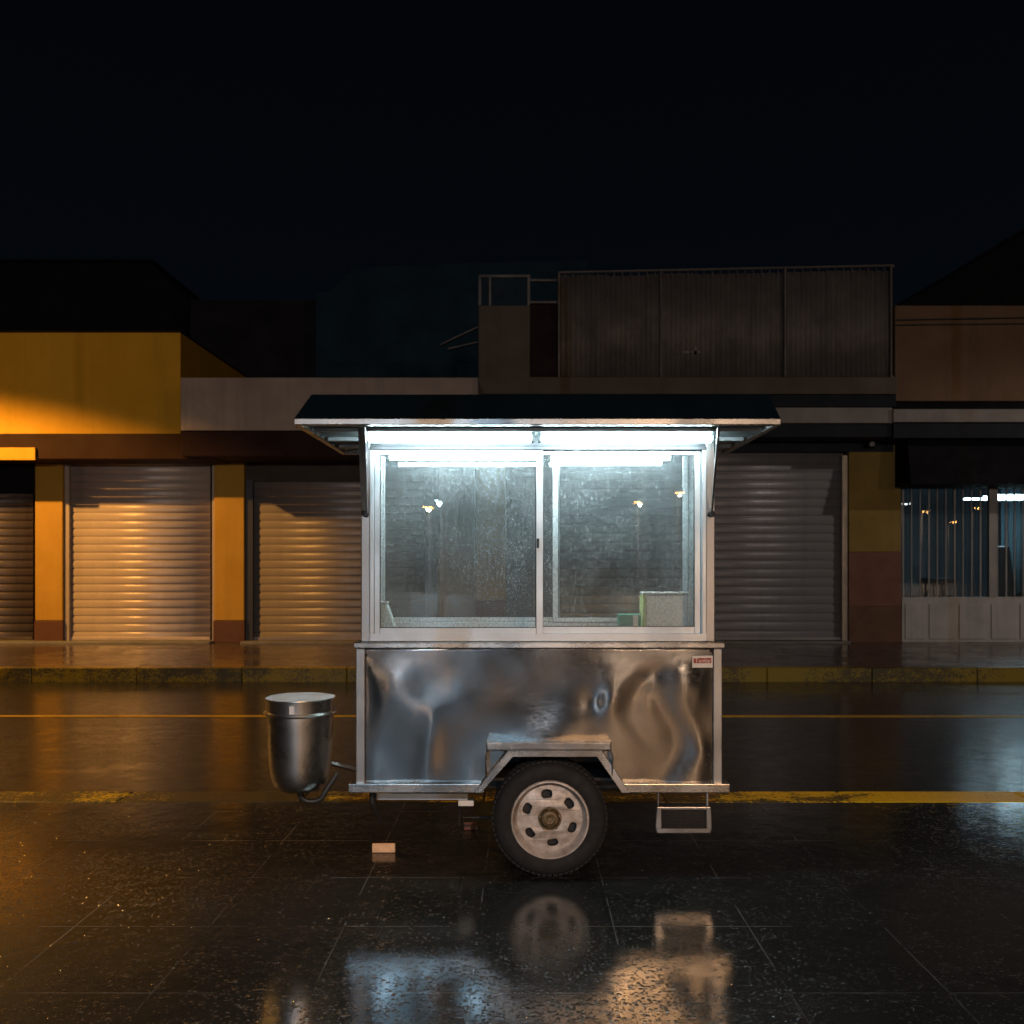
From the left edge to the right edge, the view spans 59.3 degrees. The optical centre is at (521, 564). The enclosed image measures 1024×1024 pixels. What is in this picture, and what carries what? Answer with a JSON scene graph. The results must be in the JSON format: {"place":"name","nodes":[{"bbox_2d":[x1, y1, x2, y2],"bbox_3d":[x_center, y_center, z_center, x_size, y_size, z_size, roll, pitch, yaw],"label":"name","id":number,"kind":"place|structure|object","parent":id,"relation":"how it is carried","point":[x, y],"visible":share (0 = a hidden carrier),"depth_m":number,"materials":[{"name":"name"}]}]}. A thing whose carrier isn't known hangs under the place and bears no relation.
{"place":"outdoors","nodes":[
{"label":"outdoors","id":0,"kind":"place"},
{"bbox_2d":[0,259,200,335],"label":"dark hall","id":1,"kind":"structure","parent":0,"point":[94,295],"depth_m":28.00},
{"bbox_2d":[190,300,315,377],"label":"plum house","id":2,"kind":"structure","parent":0,"point":[263,338],"depth_m":26.00,"materials":[{"name":"grey paint"}]},
{"bbox_2d":[316,260,586,377],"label":"teal block building","id":3,"kind":"structure","parent":0,"point":[409,321],"depth_m":25.00,"materials":[{"name":"concrete"}]},
{"bbox_2d":[0,803,1023,1023],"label":"pavement","id":4,"kind":"structure","parent":0,"point":[323,913],"depth_m":3.96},
{"bbox_2d":[372,843,394,852],"bbox_3d":[-0.745,1.525,4.854,0.124,0.047,0.020,0,0,0],"label":"brick","id":5,"kind":"object","parent":4,"relation":"on","point":[383,847],"visible":1,"depth_m":4.84,"materials":[{"name":"orange brick"}]},
{"bbox_2d":[464,822,477,829],"bbox_3d":[-0.299,1.528,5.264,0.079,0.043,0.020,0,0,0],"label":"brick","id":6,"kind":"object","parent":4,"relation":"on","point":[470,825],"visible":1,"depth_m":5.25,"materials":[{"name":"red brick"}]},
{"bbox_2d":[294,395,780,875],"bbox_3d":[0.077,0.372,4.733,2.189,2.362,1.474,0,0,0],"label":"food cart","id":7,"kind":"object","parent":4,"relation":"on","point":[548,728],"visible":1,"depth_m":4.50,"materials":[{"name":"silver metal"}]},
{"bbox_2d":[263,692,339,803],"bbox_3d":[-1.080,0.908,4.400,0.357,0.530,0.350,0,0,0],"label":"steel bucket","id":8,"kind":"object","parent":7,"relation":"hanging from","point":[300,725],"visible":1,"depth_m":4.28,"materials":[{"name":"silver metal"}]},
{"bbox_2d":[381,601,395,626],"bbox_3d":[-0.695,0.275,4.610,0.117,0.176,0.058,0,0,0],"label":"plastic bag","id":9,"kind":"object","parent":7,"relation":"on","point":[387,619],"visible":0.39,"depth_m":4.58,"materials":[{"name":"white plastic"}]},
{"bbox_2d":[375,450,542,633],"bbox_3d":[-0.316,-0.114,4.499,0.842,0.918,0.030,0,0,0],"label":"sliding window","id":10,"kind":"structure","parent":7,"relation":"in","point":[538,629],"depth_m":4.50,"materials":[{"name":"metal"}]},
{"bbox_2d":[383,456,559,621],"bbox_3d":[-0.282,-0.156,5.019,0.984,0.945,0.018,0,0,0],"label":"back window","id":11,"kind":"structure","parent":7,"relation":"in","point":[397,619],"depth_m":5.01,"materials":[{"name":"metal"}]},
{"bbox_2d":[369,450,706,640],"bbox_3d":[0.080,-0.096,4.519,1.686,0.956,0.062,0,0,0],"label":"window frame","id":12,"kind":"structure","parent":7,"relation":"in","point":[702,636],"depth_m":4.49,"materials":[{"name":"metal"}]},
{"bbox_2d":[553,456,687,621],"bbox_3d":[0.545,-0.156,4.994,0.749,0.945,0.018,0,0,0],"label":"back window","id":13,"kind":"structure","parent":7,"relation":"in","point":[556,618],"depth_m":4.98,"materials":[{"name":"metal"}]},
{"bbox_2d":[543,451,700,633],"bbox_3d":[0.485,-0.114,4.529,0.824,0.918,0.018,0,0,0],"label":"sliding window","id":14,"kind":"structure","parent":7,"relation":"in","point":[696,629],"depth_m":4.52,"materials":[{"name":"metal"}]},
{"bbox_2d":[617,613,640,625],"bbox_3d":[0.557,0.309,4.689,0.113,0.108,0.102,0,0,0],"label":"carton","id":15,"kind":"object","parent":7,"relation":"on","point":[628,619],"visible":0.53,"depth_m":4.64,"materials":[{"name":"green cardboard"}]},
{"bbox_2d":[640,592,688,625],"bbox_3d":[0.752,0.253,4.768,0.240,0.220,0.135,0,0,0],"label":"paper box","id":16,"kind":"object","parent":7,"relation":"on","point":[656,609],"visible":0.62,"depth_m":4.70,"materials":[{"name":"white cardboard"}]},
{"bbox_2d":[0,682,1023,795],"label":"road","id":17,"kind":"structure","parent":0,"point":[759,754],"depth_m":8.70,"materials":[{"name":"grey asphalt"}]},
{"bbox_2d":[0,715,1023,716],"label":"road marking","id":18,"kind":"object","parent":17,"relation":"on","point":[355,716],"depth_m":9.88,"materials":[{"name":"yellow paint"}]},
{"bbox_2d":[0,642,1023,666],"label":"pavement","id":19,"kind":"structure","parent":0,"point":[956,654],"depth_m":14.62,"materials":[{"name":"grey concrete"}]},
{"bbox_2d":[0,331,248,643],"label":"yellow shop","id":20,"kind":"structure","parent":19,"relation":"on","point":[122,520],"depth_m":17.00,"materials":[{"name":"paint"}]},
{"bbox_2d":[181,378,480,643],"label":"grey parapet shop","id":21,"kind":"structure","parent":19,"relation":"on","point":[303,537],"depth_m":17.10,"materials":[{"name":"white paint"}]},
{"bbox_2d":[476,264,901,642],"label":"corrugated top shop","id":22,"kind":"structure","parent":19,"relation":"on","point":[807,521],"depth_m":17.09,"materials":[{"name":"grey paint"}]},
{"bbox_2d":[507,457,552,616],"bbox_3d":[0.176,-0.329,17.220,0.933,3.599,0.160,0,0,0],"label":"metal door","id":23,"kind":"structure","parent":22,"relation":"in","point":[520,473],"depth_m":17.14,"materials":[{"name":"silver metal"}]},
{"bbox_2d":[864,441,874,448],"bbox_3d":[6.545,-2.267,16.849,0.208,0.151,0.299,0,0,0],"label":"security camera","id":24,"kind":"object","parent":22,"relation":"attached to","point":[870,444],"visible":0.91,"depth_m":16.76,"materials":[{"name":"grey plastic"}]},
{"bbox_2d":[876,306,1023,641],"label":"barred window shop","id":25,"kind":"structure","parent":19,"relation":"on","point":[957,438],"depth_m":16.95,"materials":[{"name":"brown paint"}]},
{"bbox_2d":[905,604,1023,638],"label":"door panel","id":26,"kind":"structure","parent":25,"relation":"in","point":[941,616],"depth_m":17.08,"materials":[{"name":"grey metal"}]},
{"bbox_2d":[998,546,1021,596],"bbox_3d":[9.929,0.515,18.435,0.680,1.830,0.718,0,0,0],"label":"office chair","id":27,"kind":"object","parent":25,"relation":"in","point":[1001,575],"visible":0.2,"depth_m":18.62,"materials":[{"name":"black"}]},
{"bbox_2d":[0,0,1023,306],"label":"sky","id":28,"kind":"structure","parent":0,"point":[245,149],"materials":[{"name":"black"}]},
{"bbox_2d":[921,578,952,596],"bbox_3d":[8.320,0.454,17.995,0.520,0.388,0.410,0,0,0],"label":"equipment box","id":29,"kind":"object","parent":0,"point":[924,587],"visible":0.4,"depth_m":17.80,"materials":[{"name":"grey metal"}]},
{"bbox_2d":[897,228,1023,305],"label":"black gabled building","id":30,"kind":"structure","parent":0,"point":[993,276],"depth_m":27.00,"materials":[{"name":"concrete"}]},
{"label":"ground","id":31,"kind":"structure","parent":0,"visible":0},
{"bbox_2d":[0,667,1023,681],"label":"kerb","id":32,"kind":"structure","parent":31,"relation":"on","point":[348,674],"depth_m":12.85,"materials":[{"name":"yellow paint"}]},
{"bbox_2d":[0,792,1023,802],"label":"kerb","id":33,"kind":"structure","parent":31,"relation":"on","point":[489,797],"depth_m":5.99,"materials":[{"name":"yellow paint"}]}
]}

